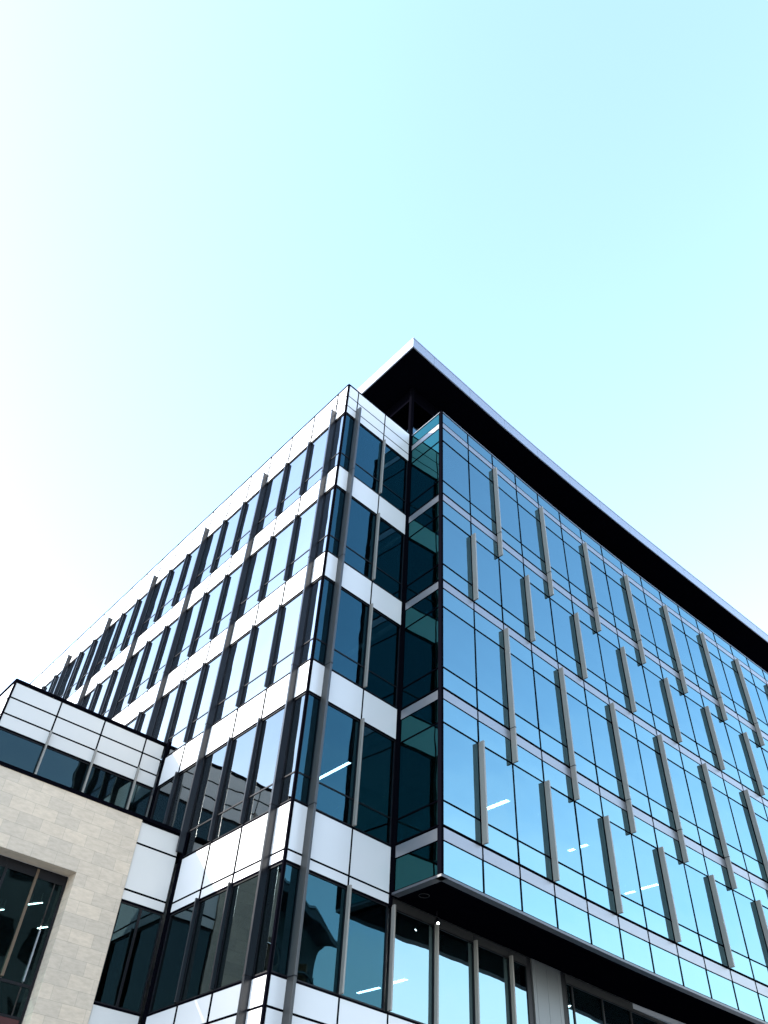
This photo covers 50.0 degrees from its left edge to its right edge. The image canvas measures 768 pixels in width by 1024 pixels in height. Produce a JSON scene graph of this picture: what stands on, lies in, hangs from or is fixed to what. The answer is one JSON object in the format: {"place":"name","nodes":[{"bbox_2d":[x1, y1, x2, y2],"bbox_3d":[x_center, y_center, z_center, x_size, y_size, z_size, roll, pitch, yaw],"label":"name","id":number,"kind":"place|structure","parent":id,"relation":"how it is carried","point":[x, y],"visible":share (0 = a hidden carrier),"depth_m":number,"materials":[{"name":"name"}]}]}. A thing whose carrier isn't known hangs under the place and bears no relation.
{"place":"outdoors","nodes":[
{"label":"outdoors","id":0,"kind":"place"},
{"bbox_2d":[0,678,180,1023],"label":"stone block","id":1,"kind":"structure","parent":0,"point":[88,855],"depth_m":20.46,"materials":[{"name":"beige stone"}]},
{"bbox_2d":[0,728,43,772],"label":"window","id":2,"kind":"structure","parent":1,"relation":"in","point":[16,750],"depth_m":23.68,"materials":[{"name":"blue glass"}]},
{"bbox_2d":[0,855,67,1023],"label":"window","id":3,"kind":"structure","parent":1,"relation":"in","point":[16,877],"depth_m":19.28,"materials":[{"name":"black glass"}]},
{"bbox_2d":[37,747,89,790],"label":"window","id":4,"kind":"structure","parent":1,"relation":"in","point":[59,767],"depth_m":24.28,"materials":[{"name":"blue glass"}]},
{"bbox_2d":[84,765,133,808],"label":"window","id":5,"kind":"structure","parent":1,"relation":"in","point":[102,784],"depth_m":24.92,"materials":[{"name":"black glass"}]},
{"bbox_2d":[94,901,141,1007],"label":"window","id":6,"kind":"structure","parent":1,"relation":"in","point":[111,980],"depth_m":19.92,"materials":[{"name":"black glass"}]},
{"bbox_2d":[117,908,162,1013],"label":"window","id":7,"kind":"structure","parent":1,"relation":"in","point":[134,985],"depth_m":20.20,"materials":[{"name":"black glass"}]},
{"bbox_2d":[0,0,767,693],"label":"sky","id":8,"kind":"structure","parent":0,"point":[220,219],"materials":[{"name":"blue"}]},
{"bbox_3d":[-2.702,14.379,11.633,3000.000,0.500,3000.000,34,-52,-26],"label":"ground","id":9,"kind":"structure","parent":0,"visible":0},
{"bbox_2d":[30,384,684,1023],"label":"office wing","id":10,"kind":"structure","parent":9,"relation":"on","point":[238,650],"depth_m":22.78,"materials":[{"name":"white metal"}]},
{"bbox_2d":[130,631,165,703],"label":"window","id":11,"kind":"structure","parent":10,"relation":"in","point":[140,688],"depth_m":32.67,"materials":[{"name":"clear glass"}]},
{"bbox_2d":[151,683,182,763],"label":"window","id":12,"kind":"structure","parent":10,"relation":"in","point":[167,702],"depth_m":28.59,"materials":[{"name":"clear glass"}]},
{"bbox_2d":[148,904,198,1013],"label":"window","id":13,"kind":"structure","parent":10,"relation":"in","point":[164,991],"depth_m":19.97,"materials":[{"name":"black glass"}]},
{"bbox_2d":[166,763,195,863],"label":"window","id":14,"kind":"structure","parent":10,"relation":"in","point":[183,785],"depth_m":24.20,"materials":[{"name":"black glass"}]},
{"bbox_2d":[167,669,200,755],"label":"window","id":15,"kind":"structure","parent":10,"relation":"in","point":[183,708],"depth_m":27.43,"materials":[{"name":"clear glass"}]},
{"bbox_2d":[169,598,204,672],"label":"window","id":16,"kind":"structure","parent":10,"relation":"in","point":[180,655],"depth_m":31.05,"materials":[{"name":"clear glass"}]},
{"bbox_2d":[186,653,221,742],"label":"window","id":17,"kind":"structure","parent":10,"relation":"in","point":[199,718],"depth_m":26.65,"materials":[{"name":"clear glass"}]},
{"bbox_2d":[179,888,230,1002],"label":"window","id":18,"kind":"structure","parent":10,"relation":"in","point":[198,971],"depth_m":19.18,"materials":[{"name":"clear glass"}]},
{"bbox_2d":[183,741,231,856],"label":"window","id":19,"kind":"structure","parent":10,"relation":"in","point":[201,817],"depth_m":22.92,"materials":[{"name":"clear glass"}]},
{"bbox_2d":[190,579,226,655],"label":"window","id":20,"kind":"structure","parent":10,"relation":"in","point":[201,639],"depth_m":30.25,"materials":[{"name":"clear glass"}]},
{"bbox_2d":[212,564,241,638],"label":"window","id":21,"kind":"structure","parent":10,"relation":"in","point":[226,605],"depth_m":29.51,"materials":[{"name":"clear glass"}]},
{"bbox_2d":[212,506,244,572],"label":"window","id":22,"kind":"structure","parent":10,"relation":"in","point":[223,554],"depth_m":33.11,"materials":[{"name":"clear glass"}]},
{"bbox_2d":[212,628,254,724],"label":"window","id":23,"kind":"structure","parent":10,"relation":"in","point":[229,687],"depth_m":25.78,"materials":[{"name":"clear glass"}]},
{"bbox_2d":[211,724,259,841],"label":"window","id":24,"kind":"structure","parent":10,"relation":"in","point":[235,778],"depth_m":22.08,"materials":[{"name":"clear glass"}]},
{"bbox_2d":[214,873,258,990],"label":"window","id":25,"kind":"structure","parent":10,"relation":"in","point":[232,957],"depth_m":18.43,"materials":[{"name":"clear glass"}]},
{"bbox_2d":[235,542,271,620],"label":"window","id":26,"kind":"structure","parent":10,"relation":"in","point":[252,581],"depth_m":28.66,"materials":[{"name":"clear glass"}]},
{"bbox_2d":[239,607,281,706],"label":"window","id":27,"kind":"structure","parent":10,"relation":"in","point":[256,669],"depth_m":24.98,"materials":[{"name":"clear glass"}]},
{"bbox_2d":[243,706,284,824],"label":"window","id":28,"kind":"structure","parent":10,"relation":"in","point":[258,801],"depth_m":21.32,"materials":[{"name":"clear glass"}]},
{"bbox_2d":[252,862,281,976],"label":"window","id":29,"kind":"structure","parent":10,"relation":"in","point":[273,875],"depth_m":17.77,"materials":[{"name":"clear glass"}]},
{"bbox_2d":[255,469,284,534],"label":"window","id":30,"kind":"structure","parent":10,"relation":"in","point":[269,502],"depth_m":31.51,"materials":[{"name":"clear glass"}]},
{"bbox_2d":[260,517,297,600],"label":"window","id":31,"kind":"structure","parent":10,"relation":"in","point":[274,575],"depth_m":27.83,"materials":[{"name":"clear glass"}]},
{"bbox_2d":[267,591,302,687],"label":"window","id":32,"kind":"structure","parent":10,"relation":"in","point":[289,616],"depth_m":24.22,"materials":[{"name":"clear glass"}]},
{"bbox_2d":[271,862,299,976],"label":"window","id":33,"kind":"structure","parent":10,"relation":"in","point":[281,956],"depth_m":17.69,"materials":[{"name":"blue glass"}]},
{"bbox_2d":[278,693,304,805],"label":"window","id":34,"kind":"structure","parent":10,"relation":"in","point":[286,786],"depth_m":20.67,"materials":[{"name":"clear glass"}]},
{"bbox_2d":[277,444,310,515],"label":"window","id":35,"kind":"structure","parent":10,"relation":"in","point":[290,493],"depth_m":30.69,"materials":[{"name":"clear glass"}]},
{"bbox_2d":[286,501,316,580],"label":"window","id":36,"kind":"structure","parent":10,"relation":"in","point":[305,521],"depth_m":27.09,"materials":[{"name":"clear glass"}]},
{"bbox_2d":[295,692,320,804],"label":"window","id":37,"kind":"structure","parent":10,"relation":"in","point":[313,706],"depth_m":20.59,"materials":[{"name":"blue glass"}]},
{"bbox_2d":[299,577,320,665],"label":"window","id":38,"kind":"structure","parent":10,"relation":"in","point":[307,640],"depth_m":23.56,"materials":[{"name":"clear glass"}]},
{"bbox_2d":[302,427,328,494],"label":"window","id":39,"kind":"structure","parent":10,"relation":"in","point":[313,469],"depth_m":29.95,"materials":[{"name":"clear glass"}]},
{"bbox_2d":[297,872,346,994],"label":"window","id":40,"kind":"structure","parent":10,"relation":"in","point":[320,956],"depth_m":18.19,"materials":[{"name":"blue glass"}]},
{"bbox_2d":[314,577,334,664],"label":"window","id":41,"kind":"structure","parent":10,"relation":"in","point":[321,644],"depth_m":23.48,"materials":[{"name":"blue glass"}]},
{"bbox_2d":[328,486,345,556],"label":"window","id":42,"kind":"structure","parent":10,"relation":"in","point":[336,527],"depth_m":26.34,"materials":[{"name":"blue glass"}]},
{"bbox_2d":[316,703,360,826],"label":"window","id":43,"kind":"structure","parent":10,"relation":"in","point":[337,781],"depth_m":21.08,"materials":[{"name":"blue glass"}]},
{"bbox_2d":[332,588,369,687],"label":"window","id":44,"kind":"structure","parent":10,"relation":"in","point":[349,657],"depth_m":23.98,"materials":[{"name":"blue glass"}]},
{"bbox_2d":[344,497,376,579],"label":"window","id":45,"kind":"structure","parent":10,"relation":"in","point":[360,544],"depth_m":26.84,"materials":[{"name":"blue glass"}]},
{"bbox_2d":[339,890,387,1010],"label":"window","id":46,"kind":"structure","parent":10,"relation":"in","point":[367,934],"depth_m":18.82,"materials":[{"name":"blue glass"}]},
{"bbox_2d":[354,424,382,493],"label":"window","id":47,"kind":"structure","parent":10,"relation":"in","point":[369,447],"depth_m":29.70,"materials":[{"name":"blue glass"}]},
{"bbox_2d":[352,723,395,844],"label":"window","id":48,"kind":"structure","parent":10,"relation":"in","point":[375,802],"depth_m":21.72,"materials":[{"name":"blue glass"}]},
{"bbox_2d":[363,609,400,707],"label":"window","id":49,"kind":"structure","parent":10,"relation":"in","point":[383,671],"depth_m":24.60,"materials":[{"name":"blue glass"}]},
{"bbox_2d":[372,518,404,600],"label":"window","id":50,"kind":"structure","parent":10,"relation":"in","point":[390,552],"depth_m":27.47,"materials":[{"name":"blue glass"}]},
{"bbox_2d":[379,445,407,513],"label":"window","id":51,"kind":"structure","parent":10,"relation":"in","point":[394,486],"depth_m":30.33,"materials":[{"name":"blue glass"}]},
{"bbox_2d":[385,907,434,1023],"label":"window","id":52,"kind":"structure","parent":10,"relation":"in","point":[413,978],"depth_m":19.53,"materials":[{"name":"blue glass"}]},
{"bbox_2d":[439,928,475,1023],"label":"window","id":53,"kind":"structure","parent":10,"relation":"in","point":[456,953],"depth_m":20.37,"materials":[{"name":"blue glass"}]},
{"bbox_2d":[478,945,512,1023],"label":"window","id":54,"kind":"structure","parent":10,"relation":"in","point":[494,969],"depth_m":21.17,"materials":[{"name":"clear glass"}]},
{"bbox_2d":[513,960,530,1023],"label":"window","id":55,"kind":"structure","parent":10,"relation":"in","point":[520,970],"depth_m":21.77,"materials":[{"name":"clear glass"}]},
{"bbox_2d":[357,337,767,1023],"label":"glass block","id":56,"kind":"structure","parent":10,"relation":"on","point":[581,785],"depth_m":27.41,"materials":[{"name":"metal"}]},
{"bbox_2d":[395,700,437,844],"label":"window","id":57,"kind":"structure","parent":56,"relation":"in","point":[418,745],"depth_m":21.67,"materials":[{"name":"black glass"}]},
{"bbox_2d":[401,590,437,709],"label":"window","id":58,"kind":"structure","parent":56,"relation":"in","point":[420,646],"depth_m":24.51,"materials":[{"name":"teal glass"}]},
{"bbox_2d":[405,502,438,602],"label":"window","id":59,"kind":"structure","parent":56,"relation":"in","point":[422,548],"depth_m":27.36,"materials":[{"name":"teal glass"}]},
{"bbox_2d":[409,429,438,516],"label":"window","id":60,"kind":"structure","parent":56,"relation":"in","point":[424,474],"depth_m":30.18,"materials":[{"name":"teal glass"}]},
{"bbox_2d":[439,427,470,514],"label":"window","id":61,"kind":"structure","parent":56,"relation":"in","point":[455,456],"depth_m":30.05,"materials":[{"name":"blue glass"}]},
{"bbox_2d":[438,500,473,601],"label":"window","id":62,"kind":"structure","parent":56,"relation":"in","point":[457,555],"depth_m":27.21,"materials":[{"name":"blue glass"}]},
{"bbox_2d":[438,588,476,709],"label":"window","id":63,"kind":"structure","parent":56,"relation":"in","point":[459,668],"depth_m":24.37,"materials":[{"name":"blue glass"}]},
{"bbox_2d":[437,698,481,845],"bbox_3d":[1.979,6.759,21.675,1.538,3.585,0.126,37,-54,-28],"label":"window","id":64,"kind":"structure","parent":56,"relation":"in","point":[462,810],"depth_m":21.53,"materials":[{"name":"blue glass"}]},
{"bbox_2d":[468,449,496,535],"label":"window","id":65,"kind":"structure","parent":56,"relation":"in","point":[481,486],"depth_m":30.74,"materials":[{"name":"blue glass"}]},
{"bbox_2d":[470,522,502,622],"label":"window","id":66,"kind":"structure","parent":56,"relation":"in","point":[489,591],"depth_m":27.97,"materials":[{"name":"blue glass"}]},
{"bbox_2d":[474,610,509,729],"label":"window","id":67,"kind":"structure","parent":56,"relation":"in","point":[491,682],"depth_m":25.05,"materials":[{"name":"blue glass"}]},
{"bbox_2d":[477,720,518,864],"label":"window","id":68,"kind":"structure","parent":56,"relation":"in","point":[502,830],"depth_m":22.30,"materials":[{"name":"blue glass"}]},
{"bbox_2d":[493,475,522,555],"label":"window","id":69,"kind":"structure","parent":56,"relation":"in","point":[510,527],"depth_m":31.47,"materials":[{"name":"blue glass"}]},
{"bbox_2d":[497,543,530,642],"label":"window","id":70,"kind":"structure","parent":56,"relation":"in","point":[511,571],"depth_m":28.54,"materials":[{"name":"blue glass"}]},
{"bbox_2d":[503,631,540,749],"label":"window","id":71,"kind":"structure","parent":56,"relation":"in","point":[526,718],"depth_m":25.80,"materials":[{"name":"blue glass"}]},
{"bbox_2d":[516,490,546,575],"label":"window","id":72,"kind":"structure","parent":56,"relation":"in","point":[528,514],"depth_m":32.10,"materials":[{"name":"blue glass"}]},
{"bbox_2d":[511,745,553,882],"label":"window","id":73,"kind":"structure","parent":56,"relation":"in","point":[534,855],"depth_m":22.86,"materials":[{"name":"blue glass"}]},
{"bbox_2d":[523,564,557,661],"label":"window","id":74,"kind":"structure","parent":56,"relation":"in","point":[544,633],"depth_m":29.34,"materials":[{"name":"blue glass"}]},
{"bbox_2d":[531,651,569,767],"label":"window","id":75,"kind":"structure","parent":56,"relation":"in","point":[551,724],"depth_m":26.41,"materials":[{"name":"blue glass"}]},
{"bbox_2d":[539,513,570,593],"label":"window","id":76,"kind":"structure","parent":56,"relation":"in","point":[557,560],"depth_m":32.85,"materials":[{"name":"blue glass"}]},
{"bbox_2d":[541,760,585,898],"bbox_3d":[5.119,9.085,23.730,1.464,3.585,0.126,36,-54,-28],"label":"window","id":77,"kind":"structure","parent":56,"relation":"in","point":[566,832],"depth_m":23.68,"materials":[{"name":"blue glass"}]},
{"bbox_2d":[548,587,582,679],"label":"window","id":78,"kind":"structure","parent":56,"relation":"in","point":[567,652],"depth_m":29.89,"materials":[{"name":"blue glass"}]},
{"bbox_2d":[561,528,593,610],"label":"window","id":79,"kind":"structure","parent":56,"relation":"in","point":[573,550],"depth_m":33.44,"materials":[{"name":"blue glass"}]},
{"bbox_2d":[558,670,598,784],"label":"window","id":80,"kind":"structure","parent":56,"relation":"in","point":[579,720],"depth_m":27.17,"materials":[{"name":"blue glass"}]},
{"bbox_2d":[571,601,607,696],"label":"window","id":81,"kind":"structure","parent":56,"relation":"in","point":[596,679],"depth_m":30.69,"materials":[{"name":"blue glass"}]},
{"bbox_2d":[571,778,616,914],"bbox_3d":[6.164,9.849,24.403,1.464,3.585,0.126,36,-54,-27],"label":"window","id":82,"kind":"structure","parent":56,"relation":"in","point":[598,885],"depth_m":24.21,"materials":[{"name":"blue glass"}]},
{"bbox_2d":[582,545,615,627],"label":"window","id":83,"kind":"structure","parent":56,"relation":"in","point":[604,605],"depth_m":34.17,"materials":[{"name":"blue glass"}]},
{"bbox_2d":[584,688,624,801],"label":"window","id":84,"kind":"structure","parent":56,"relation":"in","point":[609,779],"depth_m":27.76,"materials":[{"name":"blue glass"}]},
{"bbox_2d":[595,622,631,712],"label":"window","id":85,"kind":"structure","parent":56,"relation":"in","point":[614,675],"depth_m":31.21,"materials":[{"name":"blue glass"}]},
{"bbox_2d":[603,561,637,643],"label":"window","id":86,"kind":"structure","parent":56,"relation":"in","point":[622,615],"depth_m":34.75,"materials":[{"name":"blue glass"}]},
{"bbox_2d":[600,796,646,929],"bbox_3d":[7.219,10.606,25.069,1.463,3.585,0.126,35,-53,-27],"label":"window","id":87,"kind":"structure","parent":56,"relation":"in","point":[633,910],"depth_m":25.03,"materials":[{"name":"blue glass"}]},
{"bbox_2d":[609,705,651,816],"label":"window","id":88,"kind":"structure","parent":56,"relation":"in","point":[635,776],"depth_m":28.49,"materials":[{"name":"blue glass"}]},
{"bbox_2d":[617,635,655,728],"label":"window","id":89,"kind":"structure","parent":56,"relation":"in","point":[644,713],"depth_m":32.00,"materials":[{"name":"blue glass"}]},
{"bbox_2d":[624,580,658,658],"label":"window","id":90,"kind":"structure","parent":56,"relation":"in","point":[646,633],"depth_m":35.48,"materials":[{"name":"blue glass"}]},
{"bbox_2d":[627,812,675,943],"bbox_3d":[8.283,11.354,25.726,1.462,3.585,0.126,35,-53,-27],"label":"window","id":91,"kind":"structure","parent":56,"relation":"in","point":[658,920],"depth_m":25.53,"materials":[{"name":"blue glass"}]},
{"bbox_2d":[634,722,676,831],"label":"window","id":92,"kind":"structure","parent":56,"relation":"in","point":[652,766],"depth_m":29.07,"materials":[{"name":"blue glass"}]},
{"bbox_2d":[639,652,677,743],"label":"window","id":93,"kind":"structure","parent":56,"relation":"in","point":[657,695],"depth_m":32.51,"materials":[{"name":"blue glass"}]},
{"bbox_2d":[643,592,678,672],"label":"window","id":94,"kind":"structure","parent":56,"relation":"in","point":[664,648],"depth_m":36.05,"materials":[{"name":"blue glass"}]},
{"bbox_2d":[653,827,702,956],"bbox_3d":[9.360,12.093,26.373,1.464,3.585,0.136,34,-52,-26],"label":"window","id":95,"kind":"structure","parent":56,"relation":"in","point":[689,933],"depth_m":26.36,"materials":[{"name":"blue glass"}]},
{"bbox_2d":[657,738,700,845],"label":"window","id":96,"kind":"structure","parent":56,"relation":"in","point":[688,823],"depth_m":29.80,"materials":[{"name":"blue glass"}]},
{"bbox_2d":[660,666,699,757],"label":"window","id":97,"kind":"structure","parent":56,"relation":"in","point":[689,743],"depth_m":33.31,"materials":[{"name":"blue glass"}]},
{"bbox_2d":[663,609,698,686],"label":"window","id":98,"kind":"structure","parent":56,"relation":"in","point":[686,661],"depth_m":36.76,"materials":[{"name":"blue glass"}]},
{"bbox_2d":[682,622,717,700],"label":"window","id":99,"kind":"structure","parent":56,"relation":"in","point":[696,649],"depth_m":37.32,"materials":[{"name":"blue glass"}]},
{"bbox_2d":[681,683,720,770],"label":"window","id":100,"kind":"structure","parent":56,"relation":"in","point":[696,710],"depth_m":33.79,"materials":[{"name":"blue glass"}]},
{"bbox_2d":[680,752,724,858],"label":"window","id":101,"kind":"structure","parent":56,"relation":"in","point":[697,787],"depth_m":30.37,"materials":[{"name":"blue glass"}]},
{"bbox_2d":[679,843,728,968],"bbox_3d":[10.436,12.833,27.021,1.463,3.585,0.126,34,-52,-26],"label":"window","id":102,"kind":"structure","parent":56,"relation":"in","point":[710,938],"depth_m":26.84,"materials":[{"name":"blue glass"}]},
{"bbox_2d":[700,637,735,712],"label":"window","id":103,"kind":"structure","parent":56,"relation":"in","point":[713,651],"depth_m":38.05,"materials":[{"name":"blue glass"}]},
{"bbox_2d":[701,695,740,783],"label":"window","id":104,"kind":"structure","parent":56,"relation":"in","point":[730,770],"depth_m":34.59,"materials":[{"name":"blue glass"}]},
{"bbox_2d":[702,768,746,870],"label":"window","id":105,"kind":"structure","parent":56,"relation":"in","point":[728,825],"depth_m":31.09,"materials":[{"name":"blue glass"}]},
{"bbox_2d":[704,857,754,980],"bbox_3d":[11.516,13.570,27.666,1.463,3.585,0.126,34,-52,-26],"label":"window","id":106,"kind":"structure","parent":56,"relation":"in","point":[742,967],"depth_m":27.66,"materials":[{"name":"blue glass"}]},
{"bbox_2d":[717,648,754,725],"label":"window","id":107,"kind":"structure","parent":56,"relation":"in","point":[729,666],"depth_m":38.59,"materials":[{"name":"blue glass"}]},
{"bbox_2d":[720,708,760,795],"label":"window","id":108,"kind":"structure","parent":56,"relation":"in","point":[745,771],"depth_m":35.07,"materials":[{"name":"blue glass"}]},
{"bbox_2d":[723,779,767,882],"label":"window","id":109,"kind":"structure","parent":56,"relation":"in","point":[752,857],"depth_m":31.64,"materials":[{"name":"blue glass"}]},
{"bbox_2d":[727,870,767,986],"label":"window","id":110,"kind":"structure","parent":56,"relation":"in","point":[752,931],"depth_m":28.23,"materials":[{"name":"blue glass"}]},
{"bbox_2d":[739,721,767,800],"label":"window","id":111,"kind":"structure","parent":56,"relation":"in","point":[753,738],"depth_m":36.20,"materials":[{"name":"blue glass"}]},
{"bbox_2d":[572,985,604,1023],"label":"window","id":112,"kind":"structure","parent":10,"relation":"in","point":[588,1007],"depth_m":23.42,"materials":[{"name":"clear glass"}]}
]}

